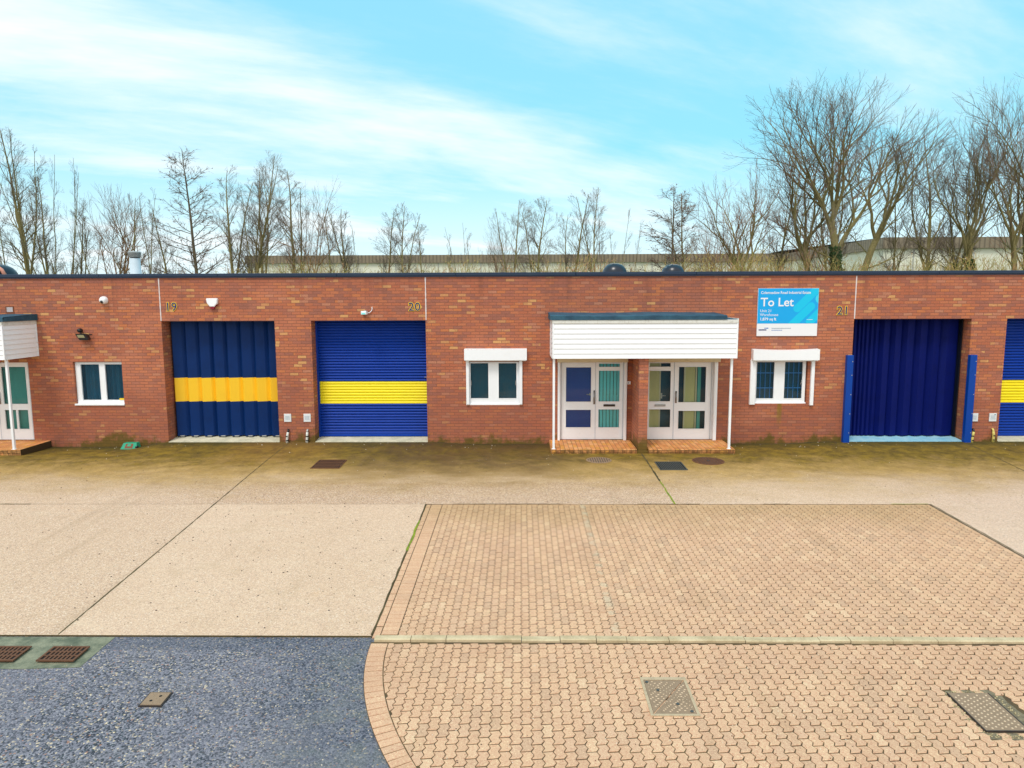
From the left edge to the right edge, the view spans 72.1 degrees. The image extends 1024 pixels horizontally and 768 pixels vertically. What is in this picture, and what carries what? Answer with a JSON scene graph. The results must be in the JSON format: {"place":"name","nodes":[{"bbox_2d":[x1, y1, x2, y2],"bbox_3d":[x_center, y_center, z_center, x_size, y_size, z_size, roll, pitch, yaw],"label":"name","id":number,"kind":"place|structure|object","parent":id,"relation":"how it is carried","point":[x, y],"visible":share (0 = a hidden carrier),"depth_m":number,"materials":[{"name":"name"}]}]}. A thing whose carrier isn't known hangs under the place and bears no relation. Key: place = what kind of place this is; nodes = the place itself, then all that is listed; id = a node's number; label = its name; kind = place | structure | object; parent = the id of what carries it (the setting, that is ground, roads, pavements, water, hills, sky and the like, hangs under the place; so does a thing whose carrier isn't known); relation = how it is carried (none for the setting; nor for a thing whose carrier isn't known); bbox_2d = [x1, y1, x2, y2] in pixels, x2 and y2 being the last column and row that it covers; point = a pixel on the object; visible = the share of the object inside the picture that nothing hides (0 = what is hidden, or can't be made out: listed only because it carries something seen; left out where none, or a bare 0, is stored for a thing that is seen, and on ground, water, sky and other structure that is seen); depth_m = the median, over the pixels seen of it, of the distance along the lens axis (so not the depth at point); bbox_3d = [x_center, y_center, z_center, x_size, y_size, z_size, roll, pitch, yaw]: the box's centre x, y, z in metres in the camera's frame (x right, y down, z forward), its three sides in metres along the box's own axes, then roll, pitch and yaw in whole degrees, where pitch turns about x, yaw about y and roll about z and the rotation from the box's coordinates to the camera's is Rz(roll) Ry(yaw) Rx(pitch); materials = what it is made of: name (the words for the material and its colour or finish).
{"place":"outdoors","nodes":[
{"label":"outdoors","id":0,"kind":"place"},
{"bbox_2d":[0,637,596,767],"bbox_3d":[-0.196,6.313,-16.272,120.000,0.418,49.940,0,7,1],"label":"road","id":1,"kind":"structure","parent":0,"point":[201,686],"depth_m":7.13,"materials":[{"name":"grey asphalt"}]},
{"bbox_2d":[0,637,114,668],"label":"gully surround","id":2,"kind":"object","parent":1,"relation":"on","point":[40,647],"visible":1,"depth_m":8.30,"materials":[{"name":"grey concrete"}]},
{"bbox_2d":[0,646,31,661],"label":"gully grate","id":3,"kind":"object","parent":2,"relation":"on","point":[10,653],"visible":1,"depth_m":8.14,"materials":[{"name":"metal"}]},
{"bbox_2d":[36,646,89,661],"bbox_3d":[-5.175,3.111,8.111,0.430,0.024,0.315,0,7,1],"label":"gully grate","id":4,"kind":"object","parent":2,"relation":"on","point":[63,653],"visible":1,"depth_m":8.10,"materials":[{"name":"metal"}]},
{"bbox_2d":[138,692,172,706],"bbox_3d":[-3.681,3.260,7.264,0.240,0.035,0.245,0,7,1],"label":"stopcock cover","id":5,"kind":"object","parent":1,"relation":"on","point":[155,699],"visible":1,"depth_m":7.24,"materials":[{"name":"metal"}]},
{"bbox_2d":[374,635,1023,643],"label":"kerb","id":6,"kind":"structure","parent":1,"relation":"on","point":[681,639],"depth_m":8.35,"materials":[{"name":"concrete"}]},
{"bbox_2d":[0,441,1023,635],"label":"forecourt","id":7,"kind":"structure","parent":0,"point":[169,499],"depth_m":13.53,"materials":[{"name":"concrete"}]},
{"bbox_2d":[0,440,51,454],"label":"brick step","id":8,"kind":"object","parent":7,"relation":"on","point":[25,447],"visible":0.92,"depth_m":17.96,"materials":[{"name":"orange brick"}]},
{"bbox_2d":[121,442,140,448],"bbox_3d":[-9.979,1.610,18.408,0.445,0.155,0.220,0,7,1],"label":"bait box","id":9,"kind":"object","parent":7,"relation":"on","point":[129,445],"visible":0.97,"depth_m":18.34,"materials":[{"name":"teal plastic"}]},
{"bbox_2d":[59,442,289,633],"bbox_3d":[-5.699,2.288,13.535,0.050,0.302,10.060,0,7,-2],"label":"expansion joint","id":10,"kind":"object","parent":7,"relation":"on","point":[158,550],"visible":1,"depth_m":10.90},
{"bbox_2d":[310,460,346,468],"bbox_3d":[-4.238,1.854,16.290,0.660,0.037,0.740,0,7,1],"label":"yard drain","id":11,"kind":"object","parent":7,"relation":"on","point":[328,464],"visible":1,"depth_m":16.23,"materials":[{"name":"metal"}]},
{"bbox_2d":[371,504,425,634],"bbox_3d":[-1.669,2.663,10.972,0.040,0.148,4.950,0,7,1],"label":"expansion joint","id":12,"kind":"object","parent":7,"relation":"on","point":[393,582],"visible":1,"depth_m":9.81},
{"bbox_2d":[406,520,419,550],"bbox_3d":[-1.655,2.531,11.827,0.058,0.042,1.400,0,7,1],"label":"moss","id":13,"kind":"object","parent":7,"relation":"on","point":[413,535],"visible":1,"depth_m":11.78,"materials":[{"name":"green plant"}]},
{"bbox_2d":[0,442,1021,765],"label":"loose grit","id":14,"kind":"object","parent":7,"relation":"on","point":[452,660],"visible":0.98,"depth_m":7.97,"materials":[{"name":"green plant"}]},
{"bbox_2d":[0,504,1022,636],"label":"slab edge","id":15,"kind":"object","parent":7,"relation":"on","point":[326,636],"visible":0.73,"depth_m":8.55,"materials":[{"name":"concrete"}]},
{"bbox_2d":[0,270,1023,453],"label":"brick warehouse","id":16,"kind":"structure","parent":7,"relation":"on","point":[503,358],"depth_m":18.25,"materials":[{"name":"brick"}]},
{"bbox_2d":[0,264,17,273],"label":"roof dome","id":17,"kind":"structure","parent":16,"relation":"on","point":[5,269],"depth_m":23.78,"materials":[{"name":"plastic"}]},
{"bbox_2d":[0,362,34,439],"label":"entrance door","id":18,"kind":"structure","parent":16,"relation":"in","point":[18,371],"depth_m":18.58,"materials":[{"name":"white plastic"}]},
{"bbox_2d":[75,328,91,339],"bbox_3d":[-11.038,-1.279,18.131,0.376,0.305,0.192,0,7,1],"label":"floodlight","id":19,"kind":"object","parent":16,"relation":"attached to","point":[80,336],"visible":1,"depth_m":18.09,"materials":[{"name":"black plastic"}]},
{"bbox_2d":[75,362,124,405],"bbox_3d":[-10.809,-0.014,18.480,1.310,1.135,0.258,0,7,1],"label":"window","id":20,"kind":"structure","parent":16,"relation":"in","point":[98,383],"depth_m":18.53,"materials":[{"name":"white plastic"}]},
{"bbox_2d":[127,251,141,273],"bbox_3d":[-12.783,-3.920,23.871,0.460,1.160,0.460,0,7,1],"label":"roof flue","id":21,"kind":"object","parent":16,"relation":"on","point":[135,262],"visible":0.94,"depth_m":23.71,"materials":[{"name":"metal"}]},
{"bbox_2d":[206,298,217,308],"bbox_3d":[-7.693,-2.059,18.047,0.290,0.277,0.084,0,7,1],"label":"alarm box","id":22,"kind":"object","parent":16,"relation":"attached to","point":[212,303],"visible":1,"depth_m":18.00,"materials":[{"name":"white plastic"}]},
{"bbox_2d":[170,321,278,435],"bbox_3d":[-7.583,-0.198,18.733,2.935,3.214,0.154,0,7,1],"label":"folding door","id":23,"kind":"structure","parent":16,"relation":"in","point":[225,372],"depth_m":18.72,"materials":[{"name":"blue paint"}]},
{"bbox_2d":[408,302,420,310],"bbox_3d":[-2.501,-1.984,18.024,0.321,0.240,0.013,0,7,1],"label":"unit number","id":24,"kind":"object","parent":16,"relation":"attached to","point":[415,306],"visible":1,"depth_m":18.02,"materials":[{"name":"yellow metal"}]},
{"bbox_2d":[469,362,521,404],"bbox_3d":[-0.466,-0.012,18.287,1.460,1.125,0.148,0,7,1],"label":"window","id":25,"kind":"structure","parent":16,"relation":"in","point":[490,383],"depth_m":18.33,"materials":[{"name":"white plastic"}]},
{"bbox_2d":[560,362,623,438],"bbox_3d":[2.086,0.435,18.334,1.720,2.038,0.164,0,7,1],"label":"entrance door","id":26,"kind":"structure","parent":16,"relation":"in","point":[580,404],"depth_m":18.35,"materials":[{"name":"white plastic"}]},
{"bbox_2d":[603,263,626,271],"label":"roof dome","id":27,"kind":"structure","parent":16,"relation":"on","point":[614,267],"depth_m":23.38,"materials":[{"name":"plastic"}]},
{"bbox_2d":[662,264,683,271],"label":"roof dome","id":28,"kind":"structure","parent":16,"relation":"on","point":[673,268],"depth_m":23.38,"materials":[{"name":"plastic"}]},
{"bbox_2d":[647,362,713,438],"bbox_3d":[4.377,0.422,18.373,1.780,2.038,0.302,0,7,1],"label":"entrance door","id":29,"kind":"structure","parent":16,"relation":"in","point":[680,394],"depth_m":18.36,"materials":[{"name":"white plastic"}]},
{"bbox_2d":[755,361,805,403],"bbox_3d":[6.900,-0.054,18.255,1.430,1.125,0.177,0,7,1],"label":"window","id":30,"kind":"structure","parent":16,"relation":"in","point":[777,382],"depth_m":18.28,"materials":[{"name":"white plastic"}]},
{"bbox_2d":[756,288,818,335],"bbox_3d":[7.020,-1.829,17.911,1.533,1.210,0.032,0,7,1],"label":"letting sign","id":31,"kind":"object","parent":16,"relation":"attached to","point":[787,311],"visible":1,"depth_m":17.90,"materials":[{"name":"blue plastic"}]},
{"bbox_2d":[841,355,853,442],"bbox_3d":[8.650,0.395,18.124,0.162,2.282,0.120,0,7,1],"label":"jamb guard","id":32,"kind":"object","parent":16,"relation":"attached to","point":[847,396],"visible":1,"depth_m":18.08,"materials":[{"name":"blue paint"}]},
{"bbox_2d":[850,319,963,435],"bbox_3d":[10.227,-0.231,18.487,2.980,3.215,0.190,0,7,1],"label":"folding door","id":33,"kind":"structure","parent":16,"relation":"in","point":[906,372],"depth_m":18.50,"materials":[{"name":"blue paint"}]},
{"bbox_2d":[962,355,977,442],"bbox_3d":[11.771,0.389,18.084,0.175,2.282,0.120,0,7,1],"label":"jamb guard","id":34,"kind":"object","parent":16,"relation":"attached to","point":[969,398],"visible":1,"depth_m":18.04,"materials":[{"name":"blue paint"}]},
{"bbox_2d":[989,413,996,420],"bbox_3d":[12.436,0.862,18.183,0.186,0.212,0.023,0,7,1],"label":"notice plate","id":35,"kind":"object","parent":16,"relation":"attached to","point":[992,416],"visible":1,"depth_m":18.17,"materials":[{"name":"grey"}]},
{"bbox_2d":[549,440,636,453],"bbox_3d":[2.019,1.668,17.844,2.103,0.271,1.151,0,7,1],"label":"brick step","id":36,"kind":"object","parent":7,"relation":"on","point":[594,446],"visible":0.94,"depth_m":17.48,"materials":[{"name":"orange brick"}]},
{"bbox_2d":[586,457,611,462],"bbox_3d":[2.046,1.798,16.577,0.600,0.031,0.600,0,7,1],"label":"round cover","id":37,"kind":"object","parent":7,"relation":"on","point":[599,460],"visible":1,"depth_m":16.52,"materials":[{"name":"grey metal"}]},
{"bbox_2d":[655,462,687,469],"bbox_3d":[3.619,1.864,16.026,0.620,0.035,0.690,0,7,1],"label":"yard drain","id":38,"kind":"object","parent":7,"relation":"on","point":[670,466],"visible":1,"depth_m":15.98,"materials":[{"name":"grey metal"}]},
{"bbox_2d":[647,440,734,453],"bbox_3d":[4.410,1.663,17.813,2.123,0.271,1.151,0,7,1],"label":"brick step","id":39,"kind":"object","parent":7,"relation":"on","point":[686,446],"visible":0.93,"depth_m":17.44,"materials":[{"name":"orange brick"}]},
{"bbox_2d":[692,457,724,464],"bbox_3d":[4.595,1.804,16.465,0.740,0.035,0.740,0,7,1],"label":"round cover","id":40,"kind":"object","parent":7,"relation":"on","point":[708,461],"visible":1,"depth_m":16.42,"materials":[{"name":"metal"}]},
{"bbox_2d":[931,504,1023,555],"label":"expansion joint","id":41,"kind":"object","parent":7,"relation":"on","point":[976,529],"visible":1,"depth_m":11.86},
{"bbox_2d":[0,0,1023,273],"label":"sky","id":42,"kind":"structure","parent":0,"point":[452,112],"materials":[{"name":"blue"}]},
{"bbox_2d":[244,253,785,272],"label":"shed","id":43,"kind":"structure","parent":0,"point":[368,261],"depth_m":98.63,"materials":[{"name":"metal"}]},
{"bbox_2d":[17,245,1023,273],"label":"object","id":44,"kind":"object","parent":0,"point":[765,267],"visible":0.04,"depth_m":37.87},
{"bbox_2d":[446,395,616,637],"bbox_3d":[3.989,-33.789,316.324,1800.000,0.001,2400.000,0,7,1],"label":"ground","id":45,"kind":"structure","parent":0,"point":[602,417],"depth_m":29.99,"materials":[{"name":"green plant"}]},
{"bbox_2d":[0,176,9,264],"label":"bare tree","id":46,"kind":"object","parent":45,"relation":"on","point":[1,231],"visible":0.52,"depth_m":41.34,"materials":[{"name":"brown plant"}]},
{"bbox_2d":[0,127,58,273],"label":"bare tree","id":47,"kind":"object","parent":45,"relation":"on","point":[17,214],"visible":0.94,"depth_m":42.91,"materials":[{"name":"brown plant"}]},
{"bbox_2d":[6,145,56,273],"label":"bare tree","id":48,"kind":"object","parent":45,"relation":"on","point":[34,240],"visible":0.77,"depth_m":46.97,"materials":[{"name":"brown plant"}]},
{"bbox_2d":[21,168,63,273],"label":"bare tree","id":49,"kind":"object","parent":45,"relation":"on","point":[46,271],"visible":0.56,"depth_m":48.06,"materials":[{"name":"brown plant"}]},
{"bbox_2d":[0,154,88,273],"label":"bare tree","id":50,"kind":"object","parent":45,"relation":"on","point":[73,251],"visible":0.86,"depth_m":42.77,"materials":[{"name":"brown plant"}]},
{"bbox_2d":[38,214,102,273],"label":"bare tree","id":51,"kind":"object","parent":45,"relation":"on","point":[86,246],"visible":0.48,"depth_m":43.80,"materials":[{"name":"brown plant"}]},
{"bbox_2d":[65,198,107,273],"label":"bare tree","id":52,"kind":"object","parent":45,"relation":"on","point":[84,244],"visible":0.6,"depth_m":45.87,"materials":[{"name":"brown plant"}]},
{"bbox_2d":[71,184,160,273],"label":"bare tree","id":53,"kind":"object","parent":45,"relation":"on","point":[124,242],"visible":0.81,"depth_m":40.71,"materials":[{"name":"brown plant"}]},
{"bbox_2d":[112,192,158,273],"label":"bare tree","id":54,"kind":"object","parent":45,"relation":"on","point":[137,232],"visible":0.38,"depth_m":46.62,"materials":[{"name":"brown plant"}]},
{"bbox_2d":[113,187,182,273],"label":"bare tree","id":55,"kind":"object","parent":45,"relation":"on","point":[151,264],"visible":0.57,"depth_m":40.12,"materials":[{"name":"brown plant"}]},
{"bbox_2d":[141,198,185,273],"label":"bare tree","id":56,"kind":"object","parent":45,"relation":"on","point":[163,255],"visible":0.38,"depth_m":45.02,"materials":[{"name":"brown plant"}]},
{"bbox_2d":[141,147,255,273],"bbox_3d":[-18.965,-7.074,42.244,7.289,13.890,4.219,0,7,1],"label":"bare tree","id":57,"kind":"object","parent":45,"relation":"on","point":[194,261],"visible":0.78,"depth_m":41.74,"materials":[{"name":"brown plant"}]},
{"bbox_2d":[208,165,257,272],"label":"bare tree","id":58,"kind":"object","parent":45,"relation":"on","point":[232,217],"visible":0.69,"depth_m":46.26,"materials":[{"name":"brown plant"}]},
{"bbox_2d":[231,165,279,272],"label":"bare tree","id":59,"kind":"object","parent":45,"relation":"on","point":[262,269],"visible":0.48,"depth_m":46.17,"materials":[{"name":"brown plant"}]},
{"bbox_2d":[234,173,277,272],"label":"bare tree","id":60,"kind":"object","parent":45,"relation":"on","point":[259,212],"visible":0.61,"depth_m":43.76,"materials":[{"name":"brown plant"}]},
{"bbox_2d":[230,150,307,272],"bbox_3d":[-14.821,-7.269,43.105,4.901,14.044,3.709,0,7,1],"label":"bare tree","id":61,"kind":"object","parent":45,"relation":"on","point":[264,229],"visible":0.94,"depth_m":42.51,"materials":[{"name":"brown plant"}]},
{"bbox_2d":[268,168,309,272],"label":"bare tree","id":62,"kind":"object","parent":45,"relation":"on","point":[294,252],"visible":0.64,"depth_m":42.62,"materials":[{"name":"brown plant"}]},
{"bbox_2d":[249,175,344,272],"bbox_3d":[-12.220,-6.331,42.071,4.854,12.430,8.192,0,7,1],"label":"bare tree","id":63,"kind":"object","parent":45,"relation":"on","point":[320,234],"visible":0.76,"depth_m":41.42,"materials":[{"name":"brown plant"}]},
{"bbox_2d":[292,185,311,272],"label":"bare tree","id":64,"kind":"object","parent":45,"relation":"on","point":[301,233],"visible":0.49,"depth_m":44.56,"materials":[{"name":"brown plant"}]},
{"bbox_2d":[309,208,345,272],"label":"bare tree","id":65,"kind":"object","parent":45,"relation":"on","point":[331,263],"visible":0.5,"depth_m":43.95,"materials":[{"name":"brown plant"}]},
{"bbox_2d":[318,204,353,272],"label":"bare tree","id":66,"kind":"object","parent":45,"relation":"on","point":[339,250],"visible":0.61,"depth_m":44.39,"materials":[{"name":"brown plant"}]},
{"bbox_2d":[329,210,359,272],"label":"bare tree","id":67,"kind":"object","parent":45,"relation":"on","point":[343,242],"visible":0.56,"depth_m":46.68,"materials":[{"name":"brown plant"}]},
{"bbox_2d":[349,221,385,272],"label":"bare tree","id":68,"kind":"object","parent":45,"relation":"on","point":[357,256],"visible":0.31,"depth_m":46.55,"materials":[{"name":"brown plant"}]},
{"bbox_2d":[374,209,404,272],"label":"bare tree","id":69,"kind":"object","parent":45,"relation":"on","point":[389,258],"visible":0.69,"depth_m":46.08,"materials":[{"name":"brown plant"}]},
{"bbox_2d":[368,203,426,272],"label":"bare tree","id":70,"kind":"object","parent":45,"relation":"on","point":[402,263],"visible":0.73,"depth_m":45.96,"materials":[{"name":"brown plant"}]},
{"bbox_2d":[410,222,433,272],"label":"bare tree","id":71,"kind":"object","parent":45,"relation":"on","point":[420,252],"visible":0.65,"depth_m":49.29,"materials":[{"name":"brown plant"}]},
{"bbox_2d":[445,228,475,272],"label":"bare tree","id":72,"kind":"object","parent":45,"relation":"on","point":[460,254],"visible":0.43,"depth_m":45.32,"materials":[{"name":"brown plant"}]},
{"bbox_2d":[479,224,518,271],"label":"bare tree","id":73,"kind":"object","parent":45,"relation":"on","point":[494,259],"visible":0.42,"depth_m":44.77,"materials":[{"name":"brown plant"}]},
{"bbox_2d":[489,199,533,271],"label":"bare tree","id":74,"kind":"object","parent":45,"relation":"on","point":[515,252],"visible":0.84,"depth_m":42.87,"materials":[{"name":"brown plant"}]},
{"bbox_2d":[511,195,563,271],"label":"bare tree","id":75,"kind":"object","parent":45,"relation":"on","point":[533,241],"visible":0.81,"depth_m":44.45,"materials":[{"name":"brown plant"}]},
{"bbox_2d":[547,214,576,271],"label":"bare tree","id":76,"kind":"object","parent":45,"relation":"on","point":[567,261],"visible":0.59,"depth_m":45.54,"materials":[{"name":"brown plant"}]},
{"bbox_2d":[561,189,595,271],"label":"bare tree","id":77,"kind":"object","parent":45,"relation":"on","point":[578,247],"visible":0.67,"depth_m":44.49,"materials":[{"name":"brown plant"}]},
{"bbox_2d":[569,187,612,271],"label":"bare tree","id":78,"kind":"object","parent":45,"relation":"on","point":[593,239],"visible":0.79,"depth_m":43.97,"materials":[{"name":"brown plant"}]},
{"bbox_2d":[585,211,633,271],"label":"bare tree","id":79,"kind":"object","parent":45,"relation":"on","point":[603,245],"visible":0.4,"depth_m":44.99,"materials":[{"name":"brown plant"}]},
{"bbox_2d":[609,222,642,271],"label":"bare tree","id":80,"kind":"object","parent":45,"relation":"on","point":[636,252],"visible":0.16,"depth_m":44.41,"materials":[{"name":"brown plant"}]},
{"bbox_2d":[627,183,705,271],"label":"bare tree","id":81,"kind":"object","parent":45,"relation":"on","point":[673,231],"visible":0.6,"depth_m":42.25,"materials":[{"name":"brown plant"}]},
{"bbox_2d":[660,191,702,271],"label":"bare tree","id":82,"kind":"object","parent":45,"relation":"on","point":[681,245],"visible":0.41,"depth_m":45.20,"materials":[{"name":"brown plant"}]},
{"bbox_2d":[679,211,770,271],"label":"bare tree","id":83,"kind":"object","parent":45,"relation":"on","point":[709,255],"visible":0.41,"depth_m":41.58,"materials":[{"name":"brown plant"}]},
{"bbox_2d":[679,152,798,270],"bbox_3d":[13.104,-6.646,40.769,6.565,13.194,7.608,3,8,26],"label":"bare tree","id":84,"kind":"object","parent":45,"relation":"on","point":[752,233],"visible":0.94,"depth_m":40.22,"materials":[{"name":"brown plant"}]},
{"bbox_2d":[754,183,809,270],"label":"bare tree","id":85,"kind":"object","parent":45,"relation":"on","point":[781,255],"visible":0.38,"depth_m":42.53,"materials":[{"name":"brown plant"}]},
{"bbox_2d":[759,199,818,270],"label":"bare tree","id":86,"kind":"object","parent":45,"relation":"on","point":[791,253],"visible":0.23,"depth_m":42.83,"materials":[{"name":"brown plant"}]},
{"bbox_2d":[750,102,901,270],"bbox_3d":[17.099,-7.797,39.568,7.446,15.761,6.362,0,7,1],"label":"bare tree","id":87,"kind":"object","parent":45,"relation":"on","point":[803,246],"visible":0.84,"depth_m":38.79,"materials":[{"name":"brown plant"}]},
{"bbox_2d":[724,72,936,270],"bbox_3d":[17.360,-8.431,39.318,10.562,17.185,8.512,0,7,1],"label":"bare tree","id":88,"kind":"object","parent":45,"relation":"on","point":[835,247],"visible":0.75,"depth_m":38.42,"materials":[{"name":"brown plant"}]},
{"bbox_2d":[811,167,860,270],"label":"bare tree","id":89,"kind":"object","parent":45,"relation":"on","point":[848,240],"visible":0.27,"depth_m":44.51,"materials":[{"name":"brown plant"}]},
{"bbox_2d":[827,109,958,270],"bbox_3d":[21.208,-7.760,40.289,6.425,15.572,6.610,0,7,1],"label":"bare tree","id":90,"kind":"object","parent":45,"relation":"on","point":[886,214],"visible":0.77,"depth_m":39.61,"materials":[{"name":"brown plant"}]},
{"bbox_2d":[873,169,928,270],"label":"bare tree","id":91,"kind":"object","parent":45,"relation":"on","point":[894,245],"visible":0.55,"depth_m":44.27,"materials":[{"name":"brown plant"}]},
{"bbox_2d":[862,127,987,270],"bbox_3d":[25.424,-7.840,42.611,7.779,15.029,4.310,0,7,1],"label":"bare tree","id":92,"kind":"object","parent":45,"relation":"on","point":[927,252],"visible":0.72,"depth_m":42.38,"materials":[{"name":"brown plant"}]},
{"bbox_2d":[926,167,985,270],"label":"bare tree","id":93,"kind":"object","parent":45,"relation":"on","point":[952,232],"visible":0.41,"depth_m":43.03,"materials":[{"name":"brown plant"}]},
{"bbox_2d":[942,194,979,270],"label":"bare tree","id":94,"kind":"object","parent":45,"relation":"on","point":[959,251],"visible":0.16,"depth_m":44.37,"materials":[{"name":"brown plant"}]},
{"bbox_2d":[905,93,1023,270],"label":"bare tree","id":95,"kind":"object","parent":45,"relation":"on","point":[970,239],"visible":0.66,"depth_m":41.44,"materials":[{"name":"brown plant"}]},
{"bbox_2d":[937,97,1023,269],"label":"bare tree","id":96,"kind":"object","parent":45,"relation":"on","point":[1014,237],"visible":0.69,"depth_m":40.02,"materials":[{"name":"brown plant"}]},
{"bbox_2d":[952,73,1023,269],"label":"bare tree","id":97,"kind":"object","parent":45,"relation":"on","point":[1018,175],"visible":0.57,"depth_m":40.95,"materials":[{"name":"brown plant"}]},
{"bbox_2d":[363,505,1023,767],"bbox_3d":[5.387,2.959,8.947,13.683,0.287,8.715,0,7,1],"label":"block paving","id":98,"kind":"structure","parent":0,"point":[523,574],"depth_m":8.56,"materials":[{"name":"beige brick"}]},
{"bbox_2d":[640,677,700,716],"bbox_3d":[1.620,3.224,7.261,0.490,0.040,0.670,0,7,1],"label":"inspection cover","id":99,"kind":"object","parent":98,"relation":"on","point":[679,701],"visible":1,"depth_m":7.23,"materials":[{"name":"grey metal"}]},
{"bbox_2d":[944,689,1023,740],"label":"inspection cover","id":100,"kind":"object","parent":98,"relation":"on","point":[990,714],"visible":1,"depth_m":6.96,"materials":[{"name":"grey metal"}]},
{"bbox_2d":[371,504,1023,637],"bbox_3d":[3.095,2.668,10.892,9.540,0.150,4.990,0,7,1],"label":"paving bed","id":101,"kind":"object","parent":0,"point":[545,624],"visible":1,"depth_m":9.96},
{"bbox_2d":[364,504,929,767],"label":"paving border","id":102,"kind":"object","parent":101,"relation":"on","point":[381,722],"visible":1,"depth_m":8.69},
{"bbox_2d":[773,237,1022,270],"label":"shed","id":103,"kind":"structure","parent":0,"point":[983,247],"depth_m":70.59,"materials":[{"name":"metal"}]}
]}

